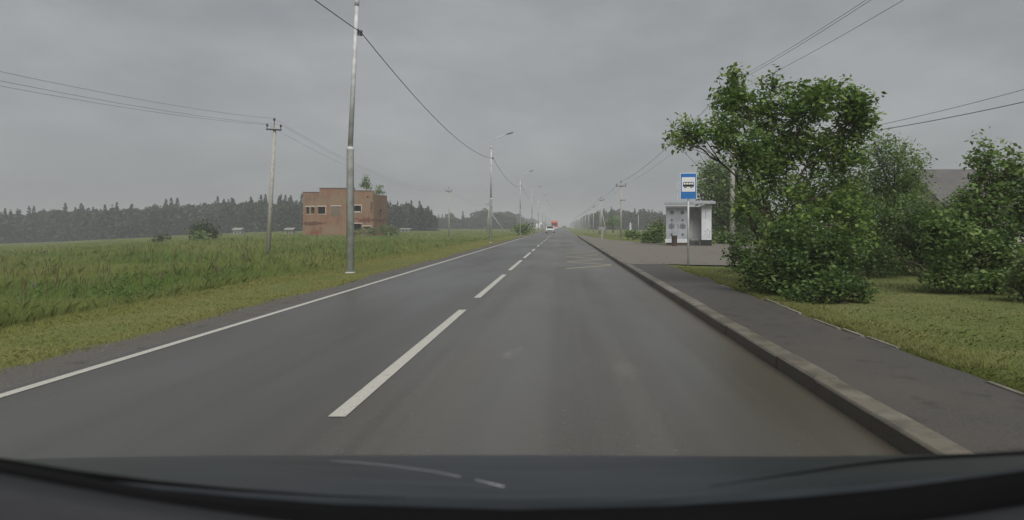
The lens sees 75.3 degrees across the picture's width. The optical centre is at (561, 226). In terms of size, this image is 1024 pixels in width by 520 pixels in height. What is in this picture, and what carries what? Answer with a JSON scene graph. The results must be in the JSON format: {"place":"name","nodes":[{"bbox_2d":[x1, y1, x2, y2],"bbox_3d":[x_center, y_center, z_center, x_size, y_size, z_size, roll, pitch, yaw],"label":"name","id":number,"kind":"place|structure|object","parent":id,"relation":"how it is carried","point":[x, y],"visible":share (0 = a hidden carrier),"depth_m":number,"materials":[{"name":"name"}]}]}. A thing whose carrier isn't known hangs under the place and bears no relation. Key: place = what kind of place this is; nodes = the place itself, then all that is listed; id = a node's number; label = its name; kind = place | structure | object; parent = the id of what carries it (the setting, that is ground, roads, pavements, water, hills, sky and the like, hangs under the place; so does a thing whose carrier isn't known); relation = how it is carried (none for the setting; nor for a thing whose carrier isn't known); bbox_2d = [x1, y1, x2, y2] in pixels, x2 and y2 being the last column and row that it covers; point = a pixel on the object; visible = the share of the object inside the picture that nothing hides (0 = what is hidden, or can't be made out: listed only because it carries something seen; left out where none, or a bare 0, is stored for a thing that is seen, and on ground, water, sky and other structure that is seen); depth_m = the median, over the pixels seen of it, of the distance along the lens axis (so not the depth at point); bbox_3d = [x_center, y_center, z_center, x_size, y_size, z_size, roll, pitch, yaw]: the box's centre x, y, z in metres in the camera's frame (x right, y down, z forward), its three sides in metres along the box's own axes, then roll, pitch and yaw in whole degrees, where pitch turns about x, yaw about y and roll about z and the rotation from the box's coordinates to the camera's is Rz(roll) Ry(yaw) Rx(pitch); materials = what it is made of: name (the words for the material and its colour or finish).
{"place":"outdoors","nodes":[
{"label":"outdoors","id":0,"kind":"place"},
{"bbox_2d":[0,226,904,458],"bbox_3d":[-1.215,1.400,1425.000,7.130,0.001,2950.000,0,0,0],"label":"road","id":1,"kind":"structure","parent":0,"point":[541,349],"depth_m":5.85,"materials":[{"name":"grey asphalt"}]},
{"bbox_2d":[0,232,540,397],"bbox_3d":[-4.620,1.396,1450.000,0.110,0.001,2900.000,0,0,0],"label":"edge line","id":2,"kind":"object","parent":1,"relation":"on","point":[95,367],"visible":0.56,"depth_m":7.67,"materials":[{"name":"white paint"}]},
{"bbox_2d":[329,234,551,415],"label":"lane markings","id":3,"kind":"object","parent":1,"relation":"on","point":[347,407],"visible":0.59,"depth_m":6.62,"materials":[{"name":"white paint"}]},
{"bbox_2d":[0,451,1023,519],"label":"car hood","id":4,"kind":"object","parent":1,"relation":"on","point":[982,486],"visible":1,"depth_m":0.75,"materials":[{"name":"paint"}]},
{"bbox_2d":[546,226,554,232],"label":"car","id":5,"kind":"object","parent":1,"relation":"on","point":[549,228],"visible":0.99,"depth_m":134.72,"materials":[{"name":"white paint"}]},
{"bbox_2d":[551,221,557,229],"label":"lorry","id":6,"kind":"object","parent":1,"relation":"on","point":[554,224],"visible":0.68,"depth_m":254.09,"materials":[{"name":"red paint"}]},
{"bbox_2d":[566,249,612,268],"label":"zigzag markings","id":7,"kind":"object","parent":1,"relation":"on","point":[585,260],"visible":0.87,"depth_m":26.86,"materials":[{"name":"white paint"}]},
{"bbox_2d":[0,226,1023,393],"bbox_3d":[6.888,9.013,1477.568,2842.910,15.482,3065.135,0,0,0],"label":"ground","id":8,"kind":"structure","parent":0,"point":[897,280],"depth_m":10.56,"materials":[{"name":"green plant"}]},
{"bbox_2d":[151,233,171,242],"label":"field bush","id":9,"kind":"object","parent":8,"relation":"on","point":[159,238],"visible":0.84,"depth_m":79.90,"materials":[{"name":"green plant"}]},
{"bbox_2d":[188,228,213,241],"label":"field bush","id":10,"kind":"object","parent":8,"relation":"on","point":[204,235],"visible":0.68,"depth_m":73.45,"materials":[{"name":"green plant"}]},
{"bbox_2d":[184,219,221,240],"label":"field tree","id":11,"kind":"object","parent":8,"relation":"on","point":[202,226],"visible":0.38,"depth_m":81.44,"materials":[{"name":"green plant"}]},
{"bbox_2d":[0,236,446,305],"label":"seed heads","id":12,"kind":"object","parent":8,"relation":"on","point":[57,278],"visible":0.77,"depth_m":20.39,"materials":[{"name":"brown plant"}]},
{"bbox_2d":[232,228,245,234],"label":"garden shed","id":13,"kind":"structure","parent":8,"relation":"on","point":[237,231],"depth_m":149.10,"materials":[{"name":"grey metal"}]},
{"bbox_2d":[0,194,516,243],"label":"wood","id":14,"kind":"object","parent":8,"relation":"on","point":[113,223],"visible":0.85,"depth_m":214.90,"materials":[{"name":"green plant"}]},
{"bbox_2d":[0,229,543,326],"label":"field grass","id":15,"kind":"structure","parent":8,"relation":"on","point":[83,266],"depth_m":28.22,"materials":[{"name":"green plant"}]},
{"bbox_2d":[0,230,545,389],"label":"gravel shoulder","id":16,"kind":"object","parent":8,"relation":"on","point":[17,375],"visible":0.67,"depth_m":8.34},
{"bbox_2d":[265,118,281,252],"bbox_3d":[-16.233,-2.094,36.977,0.880,7.890,0.303,3,0,0],"label":"power pole","id":17,"kind":"object","parent":8,"relation":"on","point":[269,224],"visible":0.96,"depth_m":36.91,"materials":[{"name":"concrete"}]},
{"bbox_2d":[2,86,452,194],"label":"power line","id":18,"kind":"object","parent":17,"relation":"attached to","point":[178,115],"visible":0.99,"depth_m":27.36,"materials":[{"name":"metal"}]},
{"bbox_2d":[3,81,461,197],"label":"power line","id":19,"kind":"object","parent":17,"relation":"attached to","point":[176,112],"visible":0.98,"depth_m":25.62,"materials":[{"name":"metal"}]},
{"bbox_2d":[0,71,484,203],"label":"power line","id":20,"kind":"object","parent":17,"relation":"attached to","point":[187,107],"visible":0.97,"depth_m":26.27,"materials":[{"name":"metal"}]},
{"bbox_2d":[284,228,297,233],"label":"garden shed","id":21,"kind":"structure","parent":8,"relation":"on","point":[290,230],"depth_m":129.20,"materials":[{"name":"grey metal"}]},
{"bbox_2d":[302,188,386,236],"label":"brick building","id":22,"kind":"structure","parent":8,"relation":"on","point":[324,211],"depth_m":102.00,"materials":[{"name":"brick"}]},
{"bbox_2d":[332,206,339,213],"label":"blocked window","id":23,"kind":"structure","parent":22,"relation":"in","point":[335,209],"depth_m":102.05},
{"bbox_2d":[358,174,372,189],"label":"roof sapling","id":24,"kind":"object","parent":22,"relation":"on","point":[366,183],"visible":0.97,"depth_m":104.90,"materials":[{"name":"green plant"}]},
{"bbox_2d":[374,185,386,195],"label":"roof sapling","id":25,"kind":"object","parent":22,"relation":"on","point":[377,192],"visible":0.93,"depth_m":107.22,"materials":[{"name":"green plant"}]},
{"bbox_2d":[345,0,362,272],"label":"street lamp","id":26,"kind":"object","parent":8,"relation":"on","point":[350,215],"visible":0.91,"depth_m":19.93,"materials":[{"name":"metal"}]},
{"bbox_2d":[315,0,539,205],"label":"power cable","id":27,"kind":"object","parent":26,"relation":"hanging from","point":[401,81],"visible":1,"depth_m":23.87,"materials":[{"name":"metal"}]},
{"bbox_2d":[354,224,402,236],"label":"bush","id":28,"kind":"object","parent":8,"relation":"on","point":[372,231],"visible":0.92,"depth_m":97.75,"materials":[{"name":"green plant"}]},
{"bbox_2d":[400,228,411,232],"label":"storage shed","id":29,"kind":"structure","parent":8,"relation":"on","point":[406,230],"depth_m":164.00,"materials":[{"name":"grey metal"}]},
{"bbox_2d":[446,189,451,236],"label":"power pole","id":30,"kind":"object","parent":8,"relation":"on","point":[448,191],"visible":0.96,"depth_m":100.92,"materials":[{"name":"concrete"}]},
{"bbox_2d":[486,203,505,232],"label":"power pole","id":31,"kind":"object","parent":8,"relation":"on","point":[488,223],"visible":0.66,"depth_m":163.40,"materials":[{"name":"concrete"}]},
{"bbox_2d":[489,132,512,242],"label":"street lamp","id":32,"kind":"object","parent":8,"relation":"on","point":[490,236],"visible":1,"depth_m":56.94,"materials":[{"name":"metal"}]},
{"bbox_2d":[510,219,536,234],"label":"verge shrub","id":33,"kind":"object","parent":8,"relation":"on","point":[523,228],"visible":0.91,"depth_m":103.98,"materials":[{"name":"green plant"}]},
{"bbox_2d":[519,170,532,235],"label":"street lamp","id":34,"kind":"object","parent":8,"relation":"on","point":[520,207],"visible":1,"depth_m":95.94,"materials":[{"name":"metal"}]},
{"bbox_2d":[531,186,540,232],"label":"street lamp","id":35,"kind":"object","parent":8,"relation":"on","point":[532,217],"visible":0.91,"depth_m":133.95,"materials":[{"name":"metal"}]},
{"bbox_2d":[445,208,750,230],"bbox_3d":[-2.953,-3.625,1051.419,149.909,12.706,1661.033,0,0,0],"label":"roadside wood","id":36,"kind":"object","parent":8,"relation":"on","point":[645,216],"visible":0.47,"depth_m":299.89,"materials":[{"name":"green plant"}]},
{"bbox_2d":[598,198,606,233],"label":"power pole","id":37,"kind":"object","parent":8,"relation":"on","point":[600,220],"visible":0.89,"depth_m":118.97,"materials":[{"name":"concrete"}]},
{"bbox_2d":[602,0,865,196],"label":"power line","id":38,"kind":"object","parent":37,"relation":"attached to","point":[784,51],"visible":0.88,"depth_m":21.94,"materials":[{"name":"metal"}]},
{"bbox_2d":[604,1,868,196],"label":"power line","id":39,"kind":"object","parent":37,"relation":"attached to","point":[767,64],"visible":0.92,"depth_m":21.80,"materials":[{"name":"metal"}]},
{"bbox_2d":[599,0,902,203],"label":"power line","id":40,"kind":"object","parent":37,"relation":"attached to","point":[804,56],"visible":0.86,"depth_m":20.65,"materials":[{"name":"metal"}]},
{"bbox_2d":[604,213,623,232],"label":"shrub","id":41,"kind":"object","parent":8,"relation":"on","point":[611,220],"visible":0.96,"depth_m":149.90,"materials":[{"name":"green plant"}]},
{"bbox_2d":[616,181,625,236],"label":"power pole","id":42,"kind":"object","parent":8,"relation":"on","point":[620,209],"visible":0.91,"depth_m":77.91,"materials":[{"name":"concrete"}]},
{"bbox_2d":[620,228,640,239],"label":"shrub","id":43,"kind":"object","parent":8,"relation":"on","point":[632,234],"visible":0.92,"depth_m":63.66,"materials":[{"name":"green plant"}]},
{"bbox_2d":[636,217,665,242],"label":"bush","id":44,"kind":"object","parent":8,"relation":"on","point":[654,235],"visible":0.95,"depth_m":49.34,"materials":[{"name":"green plant"}]},
{"bbox_2d":[581,236,788,264],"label":"bus stop lot","id":45,"kind":"structure","parent":8,"relation":"on","point":[629,252],"depth_m":31.98,"materials":[{"name":"grey asphalt"}]},
{"bbox_2d":[598,227,605,238],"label":"sign","id":46,"kind":"object","parent":45,"relation":"on","point":[602,228],"visible":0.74,"depth_m":65.98,"materials":[{"name":"metal"}]},
{"bbox_2d":[671,235,676,245],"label":"litter bin","id":47,"kind":"object","parent":45,"relation":"on","point":[674,240],"visible":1,"depth_m":42.45,"materials":[{"name":"metal"}]},
{"bbox_2d":[664,182,715,245],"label":"bus shelter","id":48,"kind":"object","parent":45,"relation":"on","point":[699,224],"visible":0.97,"depth_m":43.38,"materials":[{"name":"metal"}]},
{"bbox_2d":[680,173,696,265],"bbox_3d":[4.134,-0.201,21.575,0.530,3.064,0.115,0,0,6],"label":"bus stop sign","id":49,"kind":"object","parent":8,"relation":"on","point":[688,186],"visible":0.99,"depth_m":21.54,"materials":[{"name":"metal"}]},
{"bbox_2d":[730,116,734,251],"bbox_3d":[7.750,-2.592,29.977,0.880,8.040,0.303,0,0,0],"label":"power pole","id":50,"kind":"object","parent":8,"relation":"on","point":[732,193],"visible":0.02,"depth_m":29.91,"materials":[{"name":"concrete"}]},
{"bbox_2d":[739,102,1022,145],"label":"service cable","id":51,"kind":"object","parent":50,"relation":"attached to","point":[948,117],"visible":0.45,"depth_m":21.48,"materials":[{"name":"metal"}]},
{"bbox_2d":[825,89,1023,135],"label":"service cable","id":52,"kind":"object","parent":50,"relation":"attached to","point":[947,109],"visible":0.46,"depth_m":21.45,"materials":[{"name":"metal"}]},
{"bbox_2d":[691,151,778,245],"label":"shelter tree","id":53,"kind":"object","parent":8,"relation":"on","point":[717,196],"visible":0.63,"depth_m":49.58,"materials":[{"name":"green plant"}]},
{"bbox_2d":[661,62,886,288],"bbox_3d":[4.526,-1.060,14.045,4.888,4.773,2.307,0,0,0],"label":"roadside tree","id":54,"kind":"object","parent":8,"relation":"on","point":[814,99],"visible":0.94,"depth_m":13.91,"materials":[{"name":"green plant"}]},
{"bbox_2d":[578,236,973,454],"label":"kerb","id":55,"kind":"structure","parent":8,"relation":"on","point":[904,434],"depth_m":5.35,"materials":[{"name":"concrete"}]},
{"bbox_2d":[719,220,877,295],"bbox_3d":[4.630,0.644,12.661,3.106,1.546,1.686,0,0,0],"label":"roadside shrub","id":56,"kind":"object","parent":8,"relation":"on","point":[789,267],"visible":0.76,"depth_m":12.50,"materials":[{"name":"green plant"}]},
{"bbox_2d":[733,147,873,265],"bbox_3d":[6.681,-0.358,18.509,4.035,3.558,1.944,0,0,-7],"label":"leafy thicket","id":57,"kind":"object","parent":8,"relation":"on","point":[752,235],"visible":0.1,"depth_m":18.36,"materials":[{"name":"green plant"}]},
{"bbox_2d":[776,262,880,304],"bbox_3d":[4.556,1.003,11.241,1.938,0.798,1.053,0,0,-27],"label":"bush","id":58,"kind":"object","parent":8,"relation":"on","point":[830,289],"visible":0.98,"depth_m":11.13,"materials":[{"name":"green plant"}]},
{"bbox_2d":[663,263,1023,395],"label":"pavement edging","id":59,"kind":"object","parent":8,"relation":"on","point":[898,347],"visible":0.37,"depth_m":7.77,"materials":[{"name":"grey concrete"}]},
{"bbox_2d":[820,127,941,272],"bbox_3d":[9.796,-0.701,20.132,4.048,4.597,2.784,0,0,0],"label":"willow","id":60,"kind":"object","parent":8,"relation":"on","point":[893,193],"visible":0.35,"depth_m":19.78,"materials":[{"name":"green plant"}]},
{"bbox_2d":[822,181,1010,277],"bbox_3d":[8.997,0.116,17.556,4.990,2.668,2.522,0,0,0],"label":"tangled shrub","id":61,"kind":"object","parent":8,"relation":"on","point":[895,252],"visible":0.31,"depth_m":17.27,"materials":[{"name":"green plant"}]},
{"bbox_2d":[881,169,1023,259],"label":"house","id":62,"kind":"structure","parent":8,"relation":"on","point":[946,180],"depth_m":34.78,"materials":[{"name":"grey"}]},
{"bbox_2d":[912,127,1023,294],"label":"hedge bush","id":63,"kind":"object","parent":8,"relation":"on","point":[977,271],"visible":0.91,"depth_m":12.57,"materials":[{"name":"green plant"}]},
{"bbox_2d":[997,242,1023,301],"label":"young bush","id":64,"kind":"object","parent":8,"relation":"on","point":[1011,279],"visible":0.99,"depth_m":11.14,"materials":[{"name":"green plant"}]},
{"bbox_2d":[0,0,1023,226],"label":"sky","id":65,"kind":"structure","parent":0,"point":[586,91],"materials":[{"name":"grey"}]},
{"bbox_2d":[631,264,1023,452],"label":"pavement","id":66,"kind":"structure","parent":0,"point":[972,413],"depth_m":5.70,"materials":[{"name":"grey asphalt"}]}
]}

